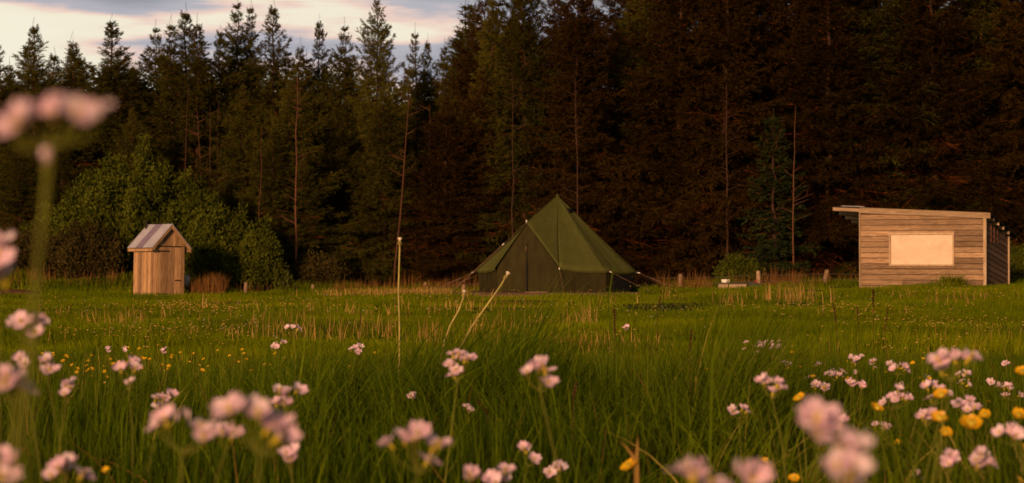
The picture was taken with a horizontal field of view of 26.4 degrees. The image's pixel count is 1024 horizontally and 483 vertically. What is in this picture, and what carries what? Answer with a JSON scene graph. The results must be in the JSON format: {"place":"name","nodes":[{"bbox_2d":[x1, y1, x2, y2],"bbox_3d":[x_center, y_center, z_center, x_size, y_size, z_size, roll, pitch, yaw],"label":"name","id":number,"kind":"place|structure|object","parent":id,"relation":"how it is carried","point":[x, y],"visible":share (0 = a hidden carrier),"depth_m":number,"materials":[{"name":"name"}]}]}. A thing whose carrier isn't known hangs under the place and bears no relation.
{"place":"outdoors","nodes":[
{"label":"outdoors","id":0,"kind":"place"},
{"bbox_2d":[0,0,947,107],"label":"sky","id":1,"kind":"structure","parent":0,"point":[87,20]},
{"bbox_2d":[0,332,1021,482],"bbox_3d":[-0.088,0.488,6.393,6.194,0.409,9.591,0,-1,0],"label":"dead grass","id":2,"kind":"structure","parent":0,"point":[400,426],"depth_m":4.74,"materials":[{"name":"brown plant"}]},
{"bbox_2d":[0,260,1023,482],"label":"meadow grass","id":3,"kind":"structure","parent":0,"point":[426,381],"depth_m":4.89,"materials":[{"name":"green plant"}]},
{"bbox_2d":[0,340,1023,482],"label":"long grass","id":4,"kind":"structure","parent":0,"point":[190,382],"depth_m":4.77,"materials":[{"name":"green plant"}]},
{"bbox_2d":[0,266,1023,482],"bbox_3d":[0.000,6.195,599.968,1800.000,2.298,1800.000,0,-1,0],"label":"ground","id":5,"kind":"structure","parent":0,"point":[672,305],"depth_m":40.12,"materials":[{"name":"green plant"}]},
{"bbox_2d":[0,229,15,293],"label":"cuckoo flower","id":6,"kind":"object","parent":5,"relation":"on","point":[6,256],"visible":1,"depth_m":1.25,"materials":[{"name":"pink plant"}]},
{"bbox_2d":[0,444,22,482],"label":"cuckoo flower","id":7,"kind":"object","parent":5,"relation":"on","point":[6,456],"visible":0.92,"depth_m":1.29,"materials":[{"name":"pink plant"}]},
{"bbox_2d":[0,46,31,217],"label":"spruce tree","id":8,"kind":"object","parent":5,"relation":"on","point":[3,97],"visible":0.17,"depth_m":79.98,"materials":[{"name":"green plant"}]},
{"bbox_2d":[0,363,38,468],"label":"cuckoo flower","id":9,"kind":"object","parent":5,"relation":"on","point":[10,376],"visible":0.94,"depth_m":1.45,"materials":[{"name":"pink plant"}]},
{"bbox_2d":[0,136,44,232],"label":"spruce tree","id":10,"kind":"object","parent":5,"relation":"on","point":[21,203],"visible":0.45,"depth_m":73.86,"materials":[{"name":"green plant"}]},
{"bbox_2d":[0,93,50,232],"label":"spruce tree","id":11,"kind":"object","parent":5,"relation":"on","point":[5,156],"visible":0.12,"depth_m":76.78,"materials":[{"name":"green plant"}]},
{"bbox_2d":[5,310,49,343],"bbox_3d":[-0.492,0.302,2.189,0.048,0.467,0.050,0,-1,0],"label":"cuckoo flower","id":12,"kind":"object","parent":5,"relation":"on","point":[19,319],"visible":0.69,"depth_m":2.19,"materials":[{"name":"pink plant"}]},
{"bbox_2d":[0,218,65,276],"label":"brown shrub","id":13,"kind":"object","parent":5,"relation":"on","point":[25,247],"visible":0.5,"depth_m":69.14,"materials":[{"name":"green plant"}]},
{"bbox_2d":[0,41,78,204],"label":"spruce tree","id":14,"kind":"object","parent":5,"relation":"on","point":[20,99],"visible":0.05,"depth_m":82.57,"materials":[{"name":"green plant"}]},
{"bbox_2d":[28,147,53,482],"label":"cuckoo flower","id":15,"kind":"object","parent":5,"relation":"on","point":[44,153],"visible":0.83,"depth_m":0.85,"materials":[{"name":"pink plant"}]},
{"bbox_2d":[1,20,84,223],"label":"spruce tree","id":16,"kind":"object","parent":5,"relation":"on","point":[27,95],"visible":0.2,"depth_m":79.89,"materials":[{"name":"green plant"}]},
{"bbox_2d":[17,145,85,277],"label":"spruce tree","id":17,"kind":"object","parent":5,"relation":"on","point":[64,162],"visible":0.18,"depth_m":74.76,"materials":[{"name":"green plant"}]},
{"bbox_2d":[16,197,89,278],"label":"willow bush","id":18,"kind":"object","parent":5,"relation":"on","point":[49,215],"visible":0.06,"depth_m":70.48,"materials":[{"name":"green plant"}]},
{"bbox_2d":[0,92,112,482],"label":"cuckoo flower","id":19,"kind":"object","parent":5,"relation":"on","point":[17,115],"visible":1,"depth_m":0.74,"materials":[{"name":"pink plant"}]},
{"bbox_2d":[41,452,95,482],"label":"cuckoo flower","id":20,"kind":"object","parent":5,"relation":"on","point":[62,464],"visible":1,"depth_m":1.90,"materials":[{"name":"pink plant"}]},
{"bbox_2d":[37,32,107,186],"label":"spruce tree","id":21,"kind":"object","parent":5,"relation":"on","point":[80,79],"visible":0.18,"depth_m":80.89,"materials":[{"name":"green plant"}]},
{"bbox_2d":[43,213,128,278],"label":"brown shrub","id":22,"kind":"object","parent":5,"relation":"on","point":[89,249],"visible":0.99,"depth_m":67.04,"materials":[{"name":"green plant"}]},
{"bbox_2d":[34,16,162,204],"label":"spruce tree","id":23,"kind":"object","parent":5,"relation":"on","point":[107,125],"visible":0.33,"depth_m":79.67,"materials":[{"name":"green plant"}]},
{"bbox_2d":[112,355,146,482],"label":"cuckoo flower","id":24,"kind":"object","parent":5,"relation":"on","point":[133,362],"visible":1,"depth_m":3.10,"materials":[{"name":"pink plant"}]},
{"bbox_2d":[44,133,219,276],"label":"willow bush","id":25,"kind":"object","parent":5,"relation":"on","point":[120,203],"visible":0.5,"depth_m":68.98,"materials":[{"name":"green plant"}]},
{"bbox_2d":[109,107,160,174],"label":"spruce tree","id":26,"kind":"object","parent":5,"relation":"on","point":[125,147],"visible":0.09,"depth_m":75.89,"materials":[{"name":"green plant"}]},
{"bbox_2d":[100,21,192,178],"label":"spruce tree","id":27,"kind":"object","parent":5,"relation":"on","point":[151,99],"visible":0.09,"depth_m":81.79,"materials":[{"name":"green plant"}]},
{"bbox_2d":[128,221,190,294],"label":"outhouse","id":28,"kind":"structure","parent":5,"relation":"on","point":[159,250],"depth_m":63.82,"materials":[{"name":"wood"}]},
{"bbox_2d":[156,246,180,294],"bbox_3d":[-10.028,0.994,63.780,0.865,1.700,0.089,2,-2,-41],"label":"door","id":29,"kind":"structure","parent":28,"relation":"in","point":[168,257],"depth_m":63.77,"materials":[{"name":"wood"}]},
{"bbox_2d":[137,13,215,191],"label":"spruce tree","id":30,"kind":"object","parent":5,"relation":"on","point":[165,116],"visible":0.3,"depth_m":79.80,"materials":[{"name":"green plant"}]},
{"bbox_2d":[144,403,216,482],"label":"cuckoo flower","id":31,"kind":"object","parent":5,"relation":"on","point":[203,432],"visible":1,"depth_m":1.55,"materials":[{"name":"pink plant"}]},
{"bbox_2d":[135,1,226,187],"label":"spruce tree","id":32,"kind":"object","parent":5,"relation":"on","point":[183,26],"visible":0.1,"depth_m":80.88,"materials":[{"name":"green plant"}]},
{"bbox_2d":[151,12,240,194],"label":"spruce tree","id":33,"kind":"object","parent":5,"relation":"on","point":[194,105],"visible":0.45,"depth_m":78.76,"materials":[{"name":"green plant"}]},
{"bbox_2d":[166,181,252,287],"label":"willow bush","id":34,"kind":"object","parent":5,"relation":"on","point":[211,234],"visible":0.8,"depth_m":67.97,"materials":[{"name":"green plant"}]},
{"bbox_2d":[178,23,258,212],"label":"spruce tree","id":35,"kind":"object","parent":5,"relation":"on","point":[227,86],"visible":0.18,"depth_m":79.79,"materials":[{"name":"green plant"}]},
{"bbox_2d":[215,420,244,482],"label":"cuckoo flower","id":36,"kind":"object","parent":5,"relation":"on","point":[227,430],"visible":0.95,"depth_m":1.91,"materials":[{"name":"pink plant"}]},
{"bbox_2d":[200,2,268,174],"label":"spruce tree","id":37,"kind":"object","parent":5,"relation":"on","point":[237,65],"visible":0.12,"depth_m":81.83,"materials":[{"name":"green plant"}]},
{"bbox_2d":[202,81,276,233],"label":"spruce tree","id":38,"kind":"object","parent":5,"relation":"on","point":[238,162],"visible":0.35,"depth_m":75.73,"materials":[{"name":"green plant"}]},
{"bbox_2d":[230,0,274,184],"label":"spruce tree","id":39,"kind":"object","parent":5,"relation":"on","point":[253,18],"visible":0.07,"depth_m":83.04,"materials":[{"name":"green plant"}]},
{"bbox_2d":[209,392,301,482],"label":"cuckoo flower","id":40,"kind":"object","parent":5,"relation":"on","point":[259,410],"visible":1,"depth_m":1.30,"materials":[{"name":"pink plant"}]},
{"bbox_2d":[231,214,288,291],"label":"round bush","id":41,"kind":"object","parent":5,"relation":"on","point":[259,252],"visible":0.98,"depth_m":67.52,"materials":[{"name":"green plant"}]},
{"bbox_2d":[229,131,326,289],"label":"spruce tree","id":42,"kind":"object","parent":5,"relation":"on","point":[273,164],"visible":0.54,"depth_m":73.59,"materials":[{"name":"green plant"}]},
{"bbox_2d":[239,1,320,232],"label":"spruce tree","id":43,"kind":"object","parent":5,"relation":"on","point":[275,61],"visible":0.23,"depth_m":80.85,"materials":[{"name":"green plant"}]},
{"bbox_2d":[269,381,308,478],"bbox_3d":[-0.287,0.365,2.815,0.051,0.371,0.068,0,-1,0],"label":"cuckoo flower","id":44,"kind":"object","parent":5,"relation":"on","point":[283,400],"visible":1,"depth_m":2.80,"materials":[{"name":"pink plant"}]},
{"bbox_2d":[272,80,315,282],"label":"bare tree","id":45,"kind":"object","parent":5,"relation":"on","point":[296,181],"visible":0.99,"depth_m":72.01,"materials":[{"name":"brown plant"}]},
{"bbox_2d":[271,37,326,207],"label":"spruce tree","id":46,"kind":"object","parent":5,"relation":"on","point":[299,63],"visible":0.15,"depth_m":79.93,"materials":[{"name":"green plant"}]},
{"bbox_2d":[232,78,377,290],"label":"spruce tree","id":47,"kind":"object","parent":5,"relation":"on","point":[279,125],"visible":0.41,"depth_m":74.58,"materials":[{"name":"green plant"}]},
{"bbox_2d":[279,51,333,208],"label":"spruce tree","id":48,"kind":"object","parent":5,"relation":"on","point":[318,108],"visible":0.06,"depth_m":83.01,"materials":[{"name":"green plant"}]},
{"bbox_2d":[274,153,347,287],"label":"spruce tree","id":49,"kind":"object","parent":5,"relation":"on","point":[307,205],"visible":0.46,"depth_m":73.83,"materials":[{"name":"green plant"}]},
{"bbox_2d":[284,249,354,287],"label":"dark shrub","id":50,"kind":"object","parent":5,"relation":"on","point":[322,270],"visible":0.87,"depth_m":69.15,"materials":[{"name":"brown plant"}]},
{"bbox_2d":[302,14,352,177],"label":"spruce tree","id":51,"kind":"object","parent":5,"relation":"on","point":[318,34],"visible":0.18,"depth_m":83.94,"materials":[{"name":"green plant"}]},
{"bbox_2d":[309,96,369,282],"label":"spruce tree","id":52,"kind":"object","parent":5,"relation":"on","point":[336,164],"visible":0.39,"depth_m":76.84,"materials":[{"name":"green plant"}]},
{"bbox_2d":[293,18,386,250],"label":"spruce tree","id":53,"kind":"object","parent":5,"relation":"on","point":[336,91],"visible":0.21,"depth_m":79.78,"materials":[{"name":"green plant"}]},
{"bbox_2d":[321,0,421,250],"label":"spruce tree","id":54,"kind":"object","parent":5,"relation":"on","point":[382,65],"visible":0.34,"depth_m":77.85,"materials":[{"name":"green plant"}]},
{"bbox_2d":[337,86,439,287],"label":"spruce tree","id":55,"kind":"object","parent":5,"relation":"on","point":[384,207],"visible":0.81,"depth_m":74.71,"materials":[{"name":"green plant"}]},
{"bbox_2d":[376,138,435,286],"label":"spruce tree","id":56,"kind":"object","parent":5,"relation":"on","point":[410,161],"visible":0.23,"depth_m":75.78,"materials":[{"name":"green plant"}]},
{"bbox_2d":[389,25,434,214],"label":"spruce tree","id":57,"kind":"object","parent":5,"relation":"on","point":[415,91],"visible":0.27,"depth_m":82.92,"materials":[{"name":"green plant"}]},
{"bbox_2d":[378,419,452,482],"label":"cuckoo flower","id":58,"kind":"object","parent":5,"relation":"on","point":[417,431],"visible":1,"depth_m":1.75,"materials":[{"name":"pink plant"}]},
{"bbox_2d":[398,63,437,188],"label":"spruce tree","id":59,"kind":"object","parent":5,"relation":"on","point":[425,118],"visible":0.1,"depth_m":83.16,"materials":[{"name":"green plant"}]},
{"bbox_2d":[418,38,456,189],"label":"spruce tree","id":60,"kind":"object","parent":5,"relation":"on","point":[432,92],"visible":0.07,"depth_m":82.02,"materials":[{"name":"green plant"}]},
{"bbox_2d":[379,92,498,287],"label":"spruce tree","id":61,"kind":"object","parent":5,"relation":"on","point":[442,227],"visible":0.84,"depth_m":73.62,"materials":[{"name":"green plant"}]},
{"bbox_2d":[417,26,478,189],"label":"spruce tree","id":62,"kind":"object","parent":5,"relation":"on","point":[459,41],"visible":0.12,"depth_m":79.94,"materials":[{"name":"green plant"}]},
{"bbox_2d":[443,348,476,482],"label":"cuckoo flower","id":63,"kind":"object","parent":5,"relation":"on","point":[456,368],"visible":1,"depth_m":3.19,"materials":[{"name":"pink plant"}]},
{"bbox_2d":[413,63,532,287],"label":"spruce tree","id":64,"kind":"object","parent":5,"relation":"on","point":[476,150],"visible":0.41,"depth_m":74.44,"materials":[{"name":"green plant"}]},
{"bbox_2d":[413,0,553,178],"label":"spruce tree","id":65,"kind":"object","parent":5,"relation":"on","point":[465,82],"visible":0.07,"depth_m":78.83,"materials":[{"name":"green plant"}]},
{"bbox_2d":[451,0,527,275],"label":"spruce tree","id":66,"kind":"object","parent":5,"relation":"on","point":[490,55],"visible":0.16,"depth_m":75.88,"materials":[{"name":"green plant"}]},
{"bbox_2d":[461,150,530,288],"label":"spruce tree","id":67,"kind":"object","parent":5,"relation":"on","point":[494,202],"visible":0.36,"depth_m":73.84,"materials":[{"name":"green plant"}]},
{"bbox_2d":[481,462,515,482],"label":"cuckoo flower","id":68,"kind":"object","parent":5,"relation":"on","point":[493,476],"visible":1,"depth_m":2.50,"materials":[{"name":"pink plant"}]},
{"bbox_2d":[4,279,1023,362],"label":"distant buttercups","id":69,"kind":"object","parent":5,"relation":"on","point":[243,307],"visible":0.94,"depth_m":28.37,"materials":[{"name":"plant"}]},
{"bbox_2d":[449,0,579,277],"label":"spruce tree","id":70,"kind":"object","parent":5,"relation":"on","point":[525,110],"visible":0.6,"depth_m":73.62,"materials":[{"name":"green plant"}]},
{"bbox_2d":[12,281,1021,356],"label":"dry grass","id":71,"kind":"structure","parent":5,"relation":"on","point":[768,296],"depth_m":26.83,"materials":[{"name":"plant"}]},
{"bbox_2d":[520,355,559,482],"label":"cuckoo flower","id":72,"kind":"object","parent":5,"relation":"on","point":[538,364],"visible":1,"depth_m":2.40,"materials":[{"name":"pink plant"}]},
{"bbox_2d":[459,290,637,296],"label":"deck","id":73,"kind":"structure","parent":5,"relation":"on","point":[481,293],"depth_m":59.78,"materials":[{"name":"brown wood"}]},
{"bbox_2d":[429,194,673,291],"bbox_3d":[1.149,0.176,62.777,7.549,3.062,6.668,0,-1,0],"label":"bell tent","id":74,"kind":"object","parent":73,"relation":"on","point":[551,239],"visible":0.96,"depth_m":60.67,"materials":[{"name":"green fabric"}]},
{"bbox_2d":[517,0,614,215],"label":"spruce tree","id":75,"kind":"object","parent":5,"relation":"on","point":[550,64],"visible":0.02,"depth_m":79.53,"materials":[{"name":"green plant"}]},
{"bbox_2d":[483,0,659,285],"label":"spruce tree","id":76,"kind":"object","parent":5,"relation":"on","point":[562,99],"visible":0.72,"depth_m":72.54,"materials":[{"name":"green plant"}]},
{"bbox_2d":[588,172,664,285],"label":"spruce tree","id":77,"kind":"object","parent":5,"relation":"on","point":[620,241],"visible":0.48,"depth_m":72.35,"materials":[{"name":"green plant"}]},
{"bbox_2d":[593,0,689,283],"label":"spruce tree","id":78,"kind":"object","parent":5,"relation":"on","point":[628,63],"visible":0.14,"depth_m":75.68,"materials":[{"name":"green plant"}]},
{"bbox_2d":[566,0,729,192],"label":"spruce tree","id":79,"kind":"object","parent":5,"relation":"on","point":[615,9],"visible":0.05,"depth_m":78.88,"materials":[{"name":"green plant"}]},
{"bbox_2d":[590,0,781,285],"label":"spruce tree","id":80,"kind":"object","parent":5,"relation":"on","point":[652,204],"visible":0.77,"depth_m":72.81,"materials":[{"name":"green plant"}]},
{"bbox_2d":[664,455,730,482],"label":"cuckoo flower","id":81,"kind":"object","parent":5,"relation":"on","point":[692,470],"visible":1,"depth_m":1.20,"materials":[{"name":"pink plant"}]},
{"bbox_2d":[638,0,812,282],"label":"spruce tree","id":82,"kind":"object","parent":5,"relation":"on","point":[738,85],"visible":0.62,"depth_m":72.44,"materials":[{"name":"green plant"}]},
{"bbox_2d":[707,83,745,256],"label":"bare tree","id":83,"kind":"object","parent":5,"relation":"on","point":[726,195],"visible":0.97,"depth_m":70.99,"materials":[{"name":"brown wood"}]},
{"bbox_2d":[669,0,788,243],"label":"spruce tree","id":84,"kind":"object","parent":5,"relation":"on","point":[700,10],"depth_m":78.57,"materials":[{"name":"green plant"}]},
{"bbox_2d":[708,308,760,479],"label":"tall grass","id":85,"kind":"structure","parent":5,"relation":"on","point":[711,388],"depth_m":3.60,"materials":[{"name":"green plant"}]},
{"bbox_2d":[711,249,765,282],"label":"green shrub","id":86,"kind":"object","parent":5,"relation":"on","point":[738,264],"visible":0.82,"depth_m":68.67,"materials":[{"name":"green plant"}]},
{"bbox_2d":[733,458,774,482],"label":"cuckoo flower","id":87,"kind":"object","parent":5,"relation":"on","point":[752,471],"visible":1,"depth_m":1.20,"materials":[{"name":"pink plant"}]},
{"bbox_2d":[754,372,786,482],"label":"cuckoo flower","id":88,"kind":"object","parent":5,"relation":"on","point":[764,379],"visible":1,"depth_m":3.00,"materials":[{"name":"pink plant"}]},
{"bbox_2d":[724,110,823,283],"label":"young spruce","id":89,"kind":"object","parent":5,"relation":"on","point":[767,251],"visible":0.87,"depth_m":70.37,"materials":[{"name":"green plant"}]},
{"bbox_2d":[707,0,856,275],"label":"spruce tree","id":90,"kind":"object","parent":5,"relation":"on","point":[778,24],"visible":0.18,"depth_m":75.49,"materials":[{"name":"green plant"}]},
{"bbox_2d":[764,171,820,281],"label":"spruce tree","id":91,"kind":"object","parent":5,"relation":"on","point":[795,242],"visible":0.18,"depth_m":72.31,"materials":[{"name":"green plant"}]},
{"bbox_2d":[796,396,844,482],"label":"cuckoo flower","id":92,"kind":"object","parent":5,"relation":"on","point":[818,419],"visible":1,"depth_m":1.15,"materials":[{"name":"pink plant"}]},
{"bbox_2d":[791,143,856,280],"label":"spruce tree","id":93,"kind":"object","parent":5,"relation":"on","point":[823,244],"visible":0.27,"depth_m":72.89,"materials":[{"name":"green plant"}]},
{"bbox_2d":[736,0,913,280],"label":"spruce tree","id":94,"kind":"object","parent":5,"relation":"on","point":[819,232],"visible":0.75,"depth_m":72.35,"materials":[{"name":"green plant"}]},
{"bbox_2d":[821,428,874,482],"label":"cuckoo flower","id":95,"kind":"object","parent":5,"relation":"on","point":[840,462],"visible":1,"depth_m":0.99,"materials":[{"name":"pink plant"}]},
{"bbox_2d":[766,0,996,279],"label":"spruce tree","id":96,"kind":"object","parent":5,"relation":"on","point":[871,19],"visible":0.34,"depth_m":72.90,"materials":[{"name":"green plant"}]},
{"bbox_2d":[802,0,1023,280],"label":"spruce tree","id":97,"kind":"object","parent":5,"relation":"on","point":[968,97],"visible":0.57,"depth_m":72.02,"materials":[{"name":"green plant"}]},
{"bbox_2d":[833,206,1017,287],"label":"shed","id":98,"kind":"structure","parent":5,"relation":"on","point":[901,246],"depth_m":61.23,"materials":[{"name":"timber"},{"name":"pale timber"},{"name":"felt"}]},
{"bbox_2d":[887,233,955,267],"bbox_3d":[11.482,0.248,61.109,1.930,0.985,0.115,0,-1,25],"label":"window","id":99,"kind":"structure","parent":98,"relation":"in","point":[906,250],"depth_m":61.13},
{"bbox_2d":[926,347,982,482],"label":"cuckoo flower","id":100,"kind":"object","parent":5,"relation":"on","point":[939,361],"visible":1,"depth_m":2.29,"materials":[{"name":"pink plant"}]},
{"bbox_2d":[896,0,1023,238],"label":"spruce tree","id":101,"kind":"object","parent":5,"relation":"on","point":[986,26],"visible":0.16,"depth_m":74.47,"materials":[{"name":"green plant"}]},
{"bbox_2d":[950,395,981,482],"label":"cuckoo flower","id":102,"kind":"object","parent":5,"relation":"on","point":[969,405],"visible":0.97,"depth_m":3.50,"materials":[{"name":"pink plant"}]},
{"bbox_2d":[969,445,998,482],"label":"cuckoo flower","id":103,"kind":"object","parent":5,"relation":"on","point":[978,458],"visible":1,"depth_m":2.59,"materials":[{"name":"pink plant"}]},
{"bbox_2d":[961,0,1023,250],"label":"spruce tree","id":104,"kind":"object","parent":5,"relation":"on","point":[1016,106],"visible":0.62,"depth_m":72.63,"materials":[{"name":"green plant"}]},
{"bbox_2d":[991,422,1023,469],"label":"cuckoo flower","id":105,"kind":"object","parent":5,"relation":"on","point":[1015,430],"visible":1,"depth_m":2.50,"materials":[{"name":"pink plant"}]},
{"bbox_2d":[1010,239,1023,278],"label":"green shrub","id":106,"kind":"object","parent":5,"relation":"on","point":[1017,257],"visible":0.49,"depth_m":68.62,"materials":[{"name":"green plant"}]},
{"bbox_2d":[7,264,1023,294],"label":"russet grass","id":107,"kind":"structure","parent":0,"point":[212,285],"depth_m":66.36,"materials":[{"name":"plant"}]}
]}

